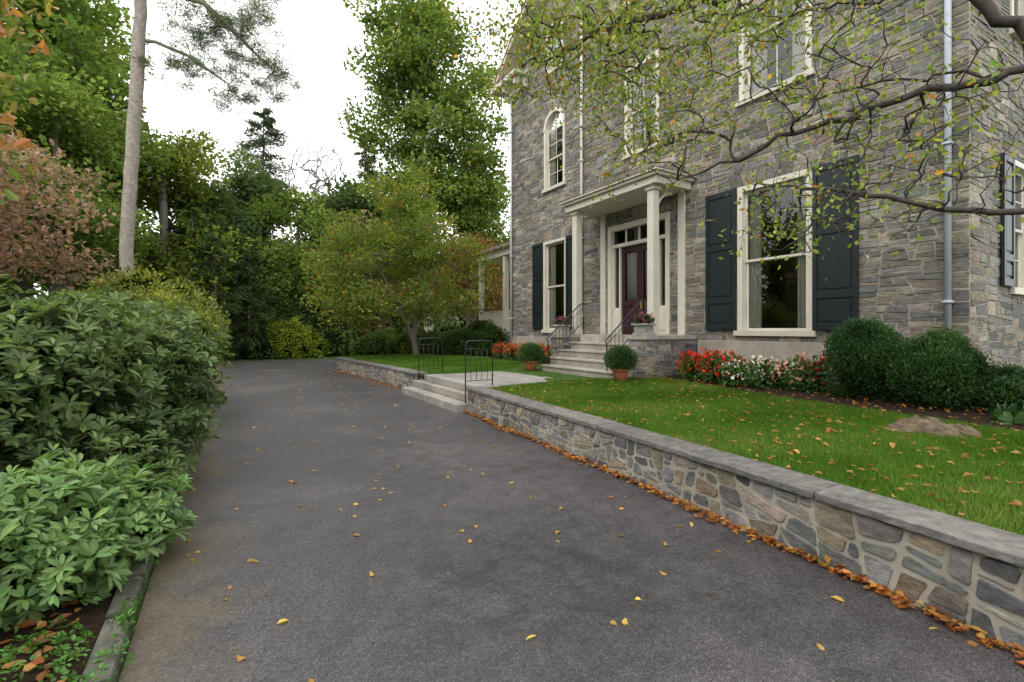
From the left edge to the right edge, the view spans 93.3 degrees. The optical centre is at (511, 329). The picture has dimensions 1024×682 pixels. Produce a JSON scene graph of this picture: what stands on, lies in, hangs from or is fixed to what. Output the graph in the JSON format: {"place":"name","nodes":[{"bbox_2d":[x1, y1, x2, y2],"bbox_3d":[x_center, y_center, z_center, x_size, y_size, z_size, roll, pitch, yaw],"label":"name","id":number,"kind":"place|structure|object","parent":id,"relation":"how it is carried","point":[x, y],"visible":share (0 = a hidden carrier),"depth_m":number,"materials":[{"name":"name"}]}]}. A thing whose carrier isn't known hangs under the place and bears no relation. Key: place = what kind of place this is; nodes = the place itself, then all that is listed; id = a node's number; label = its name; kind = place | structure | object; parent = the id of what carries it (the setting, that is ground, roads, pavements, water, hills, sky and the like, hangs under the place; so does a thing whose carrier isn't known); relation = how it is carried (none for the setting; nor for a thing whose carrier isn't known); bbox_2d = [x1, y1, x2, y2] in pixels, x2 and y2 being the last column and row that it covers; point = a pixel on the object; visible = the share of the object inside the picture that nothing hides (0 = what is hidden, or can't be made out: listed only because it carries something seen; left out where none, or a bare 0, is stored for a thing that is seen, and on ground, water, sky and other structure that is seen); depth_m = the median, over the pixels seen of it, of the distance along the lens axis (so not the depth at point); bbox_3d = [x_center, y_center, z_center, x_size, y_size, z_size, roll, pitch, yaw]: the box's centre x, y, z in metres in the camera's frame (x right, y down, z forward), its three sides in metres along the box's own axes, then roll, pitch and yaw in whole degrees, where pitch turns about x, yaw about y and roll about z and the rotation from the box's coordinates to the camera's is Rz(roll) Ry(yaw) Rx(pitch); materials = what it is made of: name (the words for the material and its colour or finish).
{"place":"outdoors","nodes":[
{"label":"outdoors","id":0,"kind":"place"},
{"bbox_2d":[116,355,352,681],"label":"ground","id":1,"kind":"structure","parent":0,"point":[138,614],"depth_m":3.21,"materials":[{"name":"brown soil"}]},
{"bbox_2d":[0,100,38,211],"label":"maple tree","id":2,"kind":"object","parent":1,"relation":"on","point":[28,128],"visible":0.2,"depth_m":15.02,"materials":[{"name":"orange plant"}]},
{"bbox_2d":[0,50,164,302],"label":"maple tree","id":3,"kind":"object","parent":1,"relation":"on","point":[68,115],"visible":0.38,"depth_m":17.46,"materials":[{"name":"green plant"}]},
{"bbox_2d":[0,0,180,309],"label":"maple tree","id":4,"kind":"object","parent":1,"relation":"on","point":[69,47],"visible":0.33,"depth_m":21.13,"materials":[{"name":"green plant"}]},
{"bbox_2d":[7,0,175,286],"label":"maple tree","id":5,"kind":"object","parent":1,"relation":"on","point":[123,92],"visible":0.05,"depth_m":27.46,"materials":[{"name":"green plant"}]},
{"bbox_2d":[0,377,205,681],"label":"mulch bed","id":6,"kind":"object","parent":1,"relation":"on","point":[91,616],"depth_m":2.48,"materials":[{"name":"brown soil"}]},
{"bbox_2d":[0,0,68,205],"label":"dogwood tree","id":7,"kind":"object","parent":6,"relation":"on","point":[10,32],"visible":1,"depth_m":4.27,"materials":[{"name":"orange plant"}]},
{"bbox_2d":[0,124,123,291],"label":"dogwood tree","id":8,"kind":"object","parent":6,"relation":"on","point":[11,223],"visible":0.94,"depth_m":8.07,"materials":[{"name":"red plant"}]},
{"bbox_2d":[0,455,156,681],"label":"fallen leaves","id":9,"kind":"object","parent":6,"relation":"on","point":[38,659],"visible":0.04,"depth_m":2.40,"materials":[{"name":"orange plant"}]},
{"bbox_2d":[0,545,159,681],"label":"weeds","id":10,"kind":"object","parent":6,"relation":"on","point":[55,665],"visible":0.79,"depth_m":2.29,"materials":[{"name":"green plant"}]},
{"bbox_2d":[0,452,198,633],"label":"rhododendron bush","id":11,"kind":"object","parent":6,"relation":"on","point":[61,522],"visible":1,"depth_m":2.78,"materials":[{"name":"green plant"}]},
{"bbox_2d":[0,270,236,492],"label":"rhododendron bush","id":12,"kind":"object","parent":6,"relation":"on","point":[92,375],"visible":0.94,"depth_m":4.20,"materials":[{"name":"green plant"}]},
{"bbox_2d":[78,264,231,387],"bbox_3d":[-7.003,0.081,9.176,2.959,3.002,5.111,0,0,-30],"label":"azalea bush","id":13,"kind":"object","parent":6,"relation":"on","point":[139,285],"visible":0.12,"depth_m":9.80,"materials":[{"name":"green plant"}]},
{"bbox_2d":[119,0,303,278],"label":"pine tree","id":14,"kind":"object","parent":6,"relation":"on","point":[139,41],"visible":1,"depth_m":13.62,"materials":[{"name":"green plant"}]},
{"bbox_2d":[79,376,212,681],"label":"stone curb","id":15,"kind":"structure","parent":1,"relation":"on","point":[104,641],"depth_m":2.49,"materials":[{"name":"grey stone"}]},
{"bbox_2d":[93,127,258,309],"bbox_3d":[-17.931,-4.567,25.538,8.367,12.451,7.233,0,0,14],"label":"maple tree","id":16,"kind":"object","parent":1,"relation":"on","point":[186,176],"visible":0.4,"depth_m":25.20,"materials":[{"name":"green plant"}]},
{"bbox_2d":[158,206,236,356],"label":"spruce tree","id":17,"kind":"object","parent":1,"relation":"on","point":[186,220],"visible":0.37,"depth_m":24.85,"materials":[{"name":"green plant"}]},
{"bbox_2d":[139,180,284,335],"bbox_3d":[-17.239,-3.491,27.427,8.119,10.606,7.912,0,0,19],"label":"oak tree","id":18,"kind":"object","parent":1,"relation":"on","point":[214,204],"visible":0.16,"depth_m":27.12,"materials":[{"name":"green plant"}]},
{"bbox_2d":[0,282,423,359],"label":"shrub border","id":19,"kind":"object","parent":1,"relation":"on","point":[337,346],"visible":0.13,"depth_m":28.65,"materials":[{"name":"green plant"}]},
{"bbox_2d":[187,232,248,361],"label":"spruce tree","id":20,"kind":"object","parent":1,"relation":"on","point":[214,267],"visible":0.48,"depth_m":24.14,"materials":[{"name":"green plant"}]},
{"bbox_2d":[223,339,241,358],"bbox_3d":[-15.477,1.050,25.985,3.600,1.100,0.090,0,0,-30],"label":"shrub","id":21,"kind":"object","parent":1,"relation":"on","point":[237,353],"visible":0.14,"depth_m":26.20,"materials":[{"name":"green plant"}]},
{"bbox_2d":[173,145,295,320],"bbox_3d":[-17.486,-5.271,32.328,8.944,13.965,9.034,0,0,38],"label":"oak tree","id":22,"kind":"object","parent":1,"relation":"on","point":[247,187],"visible":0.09,"depth_m":31.52,"materials":[{"name":"green plant"}]},
{"bbox_2d":[223,249,282,357],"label":"spruce tree","id":23,"kind":"object","parent":1,"relation":"on","point":[249,306],"visible":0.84,"depth_m":26.17,"materials":[{"name":"green plant"}]},
{"bbox_2d":[0,226,509,336],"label":"distant trees","id":24,"kind":"object","parent":1,"relation":"on","point":[443,326],"visible":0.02,"depth_m":52.88,"materials":[{"name":"green plant"}]},
{"bbox_2d":[219,106,314,314],"bbox_3d":[-19.576,-8.050,37.939,11.336,19.300,9.785,0,0,-30],"label":"spruce tree","id":25,"kind":"object","parent":1,"relation":"on","point":[267,123],"visible":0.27,"depth_m":38.23,"materials":[{"name":"green plant"}]},
{"bbox_2d":[227,229,332,334],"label":"oak tree","id":26,"kind":"object","parent":1,"relation":"on","point":[275,269],"visible":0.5,"depth_m":28.15,"materials":[{"name":"green plant"}]},
{"bbox_2d":[230,185,360,327],"bbox_3d":[-14.110,-3.837,31.963,8.875,11.097,7.678,0,0,-4],"label":"oak tree","id":27,"kind":"object","parent":1,"relation":"on","point":[306,208],"visible":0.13,"depth_m":30.83,"materials":[{"name":"green plant"}]},
{"bbox_2d":[265,315,330,358],"bbox_3d":[-12.826,0.459,27.770,4.834,2.567,3.267,0,0,-30],"label":"azalea bush","id":28,"kind":"object","parent":1,"relation":"on","point":[302,342],"visible":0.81,"depth_m":27.17,"materials":[{"name":"green plant"}]},
{"bbox_2d":[285,134,353,213],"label":"bare tree","id":29,"kind":"object","parent":1,"relation":"on","point":[316,183],"visible":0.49,"depth_m":39.12,"materials":[{"name":"brown plant"}]},
{"bbox_2d":[286,174,387,321],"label":"oak tree","id":30,"kind":"object","parent":1,"relation":"on","point":[346,188],"visible":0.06,"depth_m":34.95,"materials":[{"name":"green plant"}]},
{"bbox_2d":[302,209,435,338],"bbox_3d":[-9.126,-3.080,32.305,8.821,9.418,7.087,0,0,11],"label":"cherry tree","id":31,"kind":"object","parent":1,"relation":"on","point":[378,285],"visible":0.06,"depth_m":31.29,"materials":[{"name":"green plant"}]},
{"bbox_2d":[353,145,385,218],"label":"spruce tree","id":32,"kind":"object","parent":1,"relation":"on","point":[364,160],"visible":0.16,"depth_m":39.28,"materials":[{"name":"green plant"}]},
{"bbox_2d":[319,178,455,329],"bbox_3d":[-8.854,-4.612,36.177,10.047,12.542,9.760,0,0,23],"label":"oak tree","id":33,"kind":"object","parent":1,"relation":"on","point":[364,207],"visible":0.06,"depth_m":33.93,"materials":[{"name":"green plant"}]},
{"bbox_2d":[348,327,461,355],"bbox_3d":[-3.999,0.772,23.257,7.197,1.844,4.421,0,0,-30],"label":"shrub border","id":34,"kind":"object","parent":1,"relation":"on","point":[374,342],"visible":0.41,"depth_m":22.06,"materials":[{"name":"green plant"}]},
{"bbox_2d":[335,0,509,331],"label":"tulip poplar tree","id":35,"kind":"object","parent":1,"relation":"on","point":[410,64],"visible":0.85,"depth_m":30.42,"materials":[{"name":"green plant"}]},
{"bbox_2d":[405,230,509,326],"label":"red maple tree","id":36,"kind":"object","parent":1,"relation":"on","point":[499,285],"visible":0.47,"depth_m":27.61,"materials":[{"name":"green plant"}]},
{"bbox_2d":[429,146,509,328],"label":"tulip poplar tree","id":37,"kind":"object","parent":1,"relation":"on","point":[474,213],"visible":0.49,"depth_m":30.62,"materials":[{"name":"green plant"}]},
{"bbox_2d":[4,0,524,297],"label":"sky","id":38,"kind":"structure","parent":0,"point":[320,32],"materials":[{"name":"white"}]},
{"bbox_2d":[347,353,541,373],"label":"grass","id":39,"kind":"structure","parent":0,"point":[485,365],"depth_m":16.06,"materials":[{"name":"green plant"}]},
{"bbox_2d":[119,359,1023,681],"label":"driveway","id":40,"kind":"structure","parent":0,"point":[437,597],"depth_m":3.12,"materials":[{"name":"grey asphalt"}]},
{"bbox_2d":[328,369,401,390],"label":"fallen leaves","id":41,"kind":"object","parent":40,"relation":"on","point":[366,378],"visible":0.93,"depth_m":15.20,"materials":[{"name":"orange plant"}]},
{"bbox_2d":[337,359,423,387],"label":"stones","id":42,"kind":"object","parent":40,"relation":"on","point":[383,378],"visible":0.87,"depth_m":14.99,"materials":[{"name":"grey stone"}]},
{"bbox_2d":[336,357,427,374],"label":"wall coping","id":43,"kind":"structure","parent":42,"relation":"on","point":[403,370],"depth_m":14.63,"materials":[{"name":"grey stone"}]},
{"bbox_2d":[337,359,423,387],"bbox_3d":[-4.668,1.410,16.101,0.383,0.480,8.523,0,0,-33],"label":"mortar","id":44,"kind":"object","parent":40,"relation":"on","point":[404,377],"visible":0.28,"depth_m":14.76,"materials":[{"name":"grey concrete"}]},
{"bbox_2d":[402,374,499,412],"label":"entry steps","id":45,"kind":"structure","parent":40,"relation":"on","point":[444,392],"depth_m":10.59,"materials":[{"name":"concrete"}]},
{"bbox_2d":[415,338,442,379],"bbox_3d":[-2.139,0.869,12.495,0.770,1.323,0.026,0,0,-30],"label":"iron railing","id":46,"kind":"object","parent":45,"relation":"on","point":[428,353],"visible":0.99,"depth_m":12.49,"materials":[{"name":"black metal"}]},
{"bbox_2d":[460,340,492,402],"bbox_3d":[-0.697,0.869,9.632,0.720,1.323,0.026,0,0,-30],"label":"iron railing","id":47,"kind":"object","parent":45,"relation":"on","point":[476,362],"visible":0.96,"depth_m":9.62,"materials":[{"name":"black metal"}]},
{"bbox_2d":[185,370,936,681],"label":"fallen leaves","id":48,"kind":"object","parent":40,"relation":"on","point":[613,622],"visible":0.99,"depth_m":3.46,"materials":[{"name":"orange plant"}]},
{"bbox_2d":[464,409,1023,664],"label":"fallen leaves","id":49,"kind":"object","parent":40,"relation":"on","point":[895,600],"visible":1,"depth_m":3.24,"materials":[{"name":"orange plant"}]},
{"bbox_2d":[468,391,1023,651],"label":"stones","id":50,"kind":"object","parent":40,"relation":"on","point":[911,588],"visible":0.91,"depth_m":3.30,"materials":[{"name":"grey stone"}]},
{"bbox_2d":[466,386,1023,567],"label":"coping","id":51,"kind":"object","parent":50,"relation":"on","point":[996,543],"depth_m":3.36,"materials":[{"name":"grey stone"}]},
{"bbox_2d":[468,391,1023,646],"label":"mortar","id":52,"kind":"object","parent":40,"relation":"on","point":[971,598],"visible":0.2,"depth_m":3.17,"materials":[{"name":"grey concrete"}]},
{"bbox_2d":[353,354,1023,535],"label":"lawn","id":53,"kind":"structure","parent":0,"point":[538,371],"depth_m":5.10,"materials":[{"name":"green plant"}]},
{"bbox_2d":[296,158,503,355],"bbox_3d":[-4.417,-2.882,20.312,8.904,8.426,6.877,0,0,-30],"label":"cherry tree","id":54,"kind":"object","parent":53,"relation":"on","point":[388,238],"visible":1,"depth_m":18.95,"materials":[{"name":"green plant"}]},
{"bbox_2d":[430,319,509,356],"bbox_3d":[-1.631,0.560,20.750,3.462,2.147,3.859,0,0,-30],"label":"boxwood bush","id":55,"kind":"object","parent":53,"relation":"on","point":[483,329],"visible":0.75,"depth_m":19.82,"materials":[{"name":"green plant"}]},
{"bbox_2d":[477,247,509,343],"bbox_3d":[1.496,-1.150,22.646,4.500,4.900,5.050,0,0,-30],"label":"side porch","id":56,"kind":"object","parent":53,"relation":"on","point":[502,256],"visible":0.19,"depth_m":21.63,"materials":[{"name":"paint"}]},
{"bbox_2d":[472,242,509,254],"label":"side porch roof","id":57,"kind":"structure","parent":56,"relation":"on","point":[505,244],"depth_m":21.69,"materials":[{"name":"metal"}]},
{"bbox_2d":[434,371,552,385],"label":"front walk","id":58,"kind":"structure","parent":53,"relation":"on","point":[500,378],"depth_m":11.14,"materials":[{"name":"concrete"}]},
{"bbox_2d":[490,340,550,363],"bbox_3d":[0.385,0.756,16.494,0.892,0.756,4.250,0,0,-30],"label":"orange flower bed","id":59,"kind":"object","parent":53,"relation":"on","point":[506,351],"visible":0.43,"depth_m":16.90,"materials":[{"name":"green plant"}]},
{"bbox_2d":[517,342,545,370],"bbox_3d":[0.517,0.710,13.047,0.804,0.801,0.722,0,0,-30],"label":"potted boxwood","id":60,"kind":"object","parent":53,"relation":"on","point":[531,354],"visible":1,"depth_m":12.89,"materials":[{"name":"plant"}]},
{"bbox_2d":[540,334,696,378],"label":"porch steps","id":61,"kind":"structure","parent":53,"relation":"on","point":[583,356],"depth_m":12.14,"materials":[{"name":"grey stone"}]},
{"bbox_2d":[553,316,571,333],"bbox_3d":[1.407,-0.135,13.528,0.481,0.527,0.578,0,0,-30],"label":"flower planter","id":62,"kind":"object","parent":61,"relation":"on","point":[558,321],"visible":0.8,"depth_m":13.39,"materials":[{"name":"stone"}]},
{"bbox_2d":[547,299,646,370],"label":"stair railings","id":63,"kind":"object","parent":61,"relation":"on","point":[583,327],"visible":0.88,"depth_m":12.83,"materials":[{"name":"metal"}]},
{"bbox_2d":[631,312,655,335],"bbox_3d":[2.963,-0.142,10.865,0.491,0.540,0.560,0,0,-30],"label":"flower planter","id":64,"kind":"object","parent":61,"relation":"on","point":[642,324],"visible":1,"depth_m":10.74,"materials":[{"name":"stone"}]},
{"bbox_2d":[602,344,638,380],"bbox_3d":[2.306,0.703,10.287,0.770,0.795,0.704,0,0,-30],"label":"potted boxwood","id":65,"kind":"object","parent":53,"relation":"on","point":[621,359],"visible":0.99,"depth_m":10.13,"materials":[{"name":"plant"}]},
{"bbox_2d":[551,338,696,378],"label":"porch piers","id":66,"kind":"structure","parent":53,"relation":"on","point":[650,364],"depth_m":10.78,"materials":[{"name":"grey stone"}]},
{"bbox_2d":[551,338,696,377],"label":"porch pier stones","id":67,"kind":"object","parent":66,"relation":"attached to","point":[687,344],"visible":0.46,"depth_m":10.82,"materials":[{"name":"grey stone"}]},
{"bbox_2d":[445,0,1023,280],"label":"crabapple tree","id":68,"kind":"object","parent":53,"relation":"on","point":[631,22],"visible":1,"depth_m":5.58,"materials":[{"name":"green plant"}]},
{"bbox_2d":[512,336,975,383],"bbox_3d":[3.421,0.770,12.992,0.150,1.060,13.530,0,0,-30],"label":"stucco base","id":69,"kind":"object","parent":53,"relation":"on","point":[776,350],"visible":0.2,"depth_m":9.99,"materials":[{"name":"paint"}]},
{"bbox_2d":[512,0,1023,367],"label":"walls","id":70,"kind":"structure","parent":69,"relation":"on","point":[906,177],"depth_m":8.38,"materials":[{"name":"grey stone"}]},
{"bbox_2d":[509,0,954,342],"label":"drainpipes","id":71,"kind":"object","parent":70,"relation":"attached to","point":[948,301],"visible":0.62,"depth_m":7.31,"materials":[{"name":"metal"}]},
{"bbox_2d":[512,0,1023,368],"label":"stone facing","id":72,"kind":"object","parent":70,"relation":"attached to","point":[1014,56],"visible":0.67,"depth_m":8.39,"materials":[{"name":"grey stone"}]},
{"bbox_2d":[532,152,1014,329],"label":"shutters","id":73,"kind":"object","parent":70,"relation":"attached to","point":[835,298],"visible":0.74,"depth_m":8.93,"materials":[{"name":"paint"}]},
{"bbox_2d":[472,377,1023,514],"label":"fallen leaves","id":74,"kind":"object","parent":53,"relation":"on","point":[892,444],"visible":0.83,"depth_m":5.24,"materials":[{"name":"orange plant"}]},
{"bbox_2d":[666,374,1023,431],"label":"planting bed","id":75,"kind":"object","parent":53,"relation":"on","point":[959,414],"visible":0.29,"depth_m":6.67,"materials":[{"name":"brown soil"}]},
{"bbox_2d":[674,348,747,384],"bbox_3d":[3.995,0.739,9.869,0.945,0.757,1.943,0,0,-30],"label":"red flower bed","id":76,"kind":"object","parent":75,"relation":"on","point":[692,365],"visible":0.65,"depth_m":9.82,"materials":[{"name":"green plant"}]},
{"bbox_2d":[713,352,814,390],"bbox_3d":[4.521,0.779,8.673,1.031,0.726,1.844,0,0,-30],"label":"white flower bed","id":77,"kind":"object","parent":75,"relation":"on","point":[762,372],"visible":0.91,"depth_m":8.50,"materials":[{"name":"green plant"}]},
{"bbox_2d":[783,352,834,392],"bbox_3d":[4.940,0.737,7.983,0.878,0.776,0.540,0,0,1],"label":"pink flower bed","id":78,"kind":"object","parent":75,"relation":"on","point":[803,376],"visible":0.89,"depth_m":7.91,"materials":[{"name":"green plant"}]},
{"bbox_2d":[647,373,991,416],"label":"fallen leaves","id":79,"kind":"object","parent":75,"relation":"on","point":[851,399],"visible":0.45,"depth_m":6.95,"materials":[{"name":"orange plant"}]},
{"bbox_2d":[819,316,909,401],"bbox_3d":[5.357,0.460,7.278,1.416,1.378,1.194,0,0,-30],"label":"yew bush","id":80,"kind":"object","parent":75,"relation":"on","point":[859,351],"visible":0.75,"depth_m":7.03,"materials":[{"name":"green plant"}]},
{"bbox_2d":[880,325,1023,412],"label":"yew bush","id":81,"kind":"object","parent":75,"relation":"on","point":[940,367],"visible":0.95,"depth_m":6.19,"materials":[{"name":"green plant"}]},
{"bbox_2d":[989,400,1023,424],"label":"hosta plant","id":82,"kind":"object","parent":75,"relation":"on","point":[1004,415],"visible":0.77,"depth_m":5.52,"materials":[{"name":"green plant"}]},
{"bbox_2d":[884,416,980,438],"bbox_3d":[4.509,1.052,5.208,0.900,0.239,0.517,0,0,28],"label":"rock","id":83,"kind":"object","parent":53,"relation":"on","point":[931,425],"visible":0.71,"depth_m":5.12,"materials":[{"name":"stone"}]},
{"bbox_2d":[490,0,1023,336],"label":"cream trim","id":84,"kind":"structure","parent":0,"point":[629,192],"depth_m":11.73,"materials":[{"name":"paint"}]},
{"bbox_2d":[488,64,525,92],"bbox_3d":[4.608,-9.465,21.155,11.640,0.130,2.130,0,0,-30],"label":"gutter","id":85,"kind":"object","parent":84,"relation":"on","point":[509,70],"visible":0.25,"depth_m":17.91,"materials":[{"name":"metal"}]},
{"bbox_2d":[496,0,546,80],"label":"rake boards","id":86,"kind":"object","parent":84,"relation":"on","point":[505,60],"depth_m":18.03,"materials":[{"name":"paint"}]},
{"bbox_2d":[494,0,525,81],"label":"roof","id":87,"kind":"structure","parent":86,"relation":"on","point":[509,43],"depth_m":18.15,"materials":[{"name":"metal"}]},
{"bbox_2d":[548,112,562,131],"bbox_3d":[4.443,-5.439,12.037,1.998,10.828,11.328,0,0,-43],"label":"window glass","id":88,"kind":"object","parent":84,"relation":"on","point":[552,125],"visible":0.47,"depth_m":16.43,"materials":[{"name":"glass"}]},
{"bbox_2d":[563,166,686,201],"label":"hood roof","id":89,"kind":"structure","parent":84,"relation":"on","point":[621,179],"depth_m":11.69,"materials":[{"name":"metal"}]},
{"bbox_2d":[622,243,646,333],"bbox_3d":[3.462,-1.100,13.080,0.090,2.420,1.392,0,0,-30],"label":"front door","id":90,"kind":"structure","parent":84,"relation":"attached to","point":[629,306],"depth_m":13.25,"materials":[{"name":"paint"}]},
{"bbox_2d":[549,0,805,327],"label":"curtains","id":91,"kind":"object","parent":84,"relation":"attached to","point":[755,285],"visible":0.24,"depth_m":10.31,"materials":[{"name":"fabric"}]},
{"bbox_2d":[539,98,826,242],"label":"window arch stones","id":92,"kind":"object","parent":84,"relation":"on","point":[768,172],"depth_m":10.03,"materials":[{"name":"grey stone"}]},
{"bbox_2d":[549,0,1017,327],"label":"interior","id":93,"kind":"object","parent":84,"relation":"attached to","point":[779,302],"visible":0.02,"depth_m":11.60,"materials":[{"name":"fabric"}]}
]}

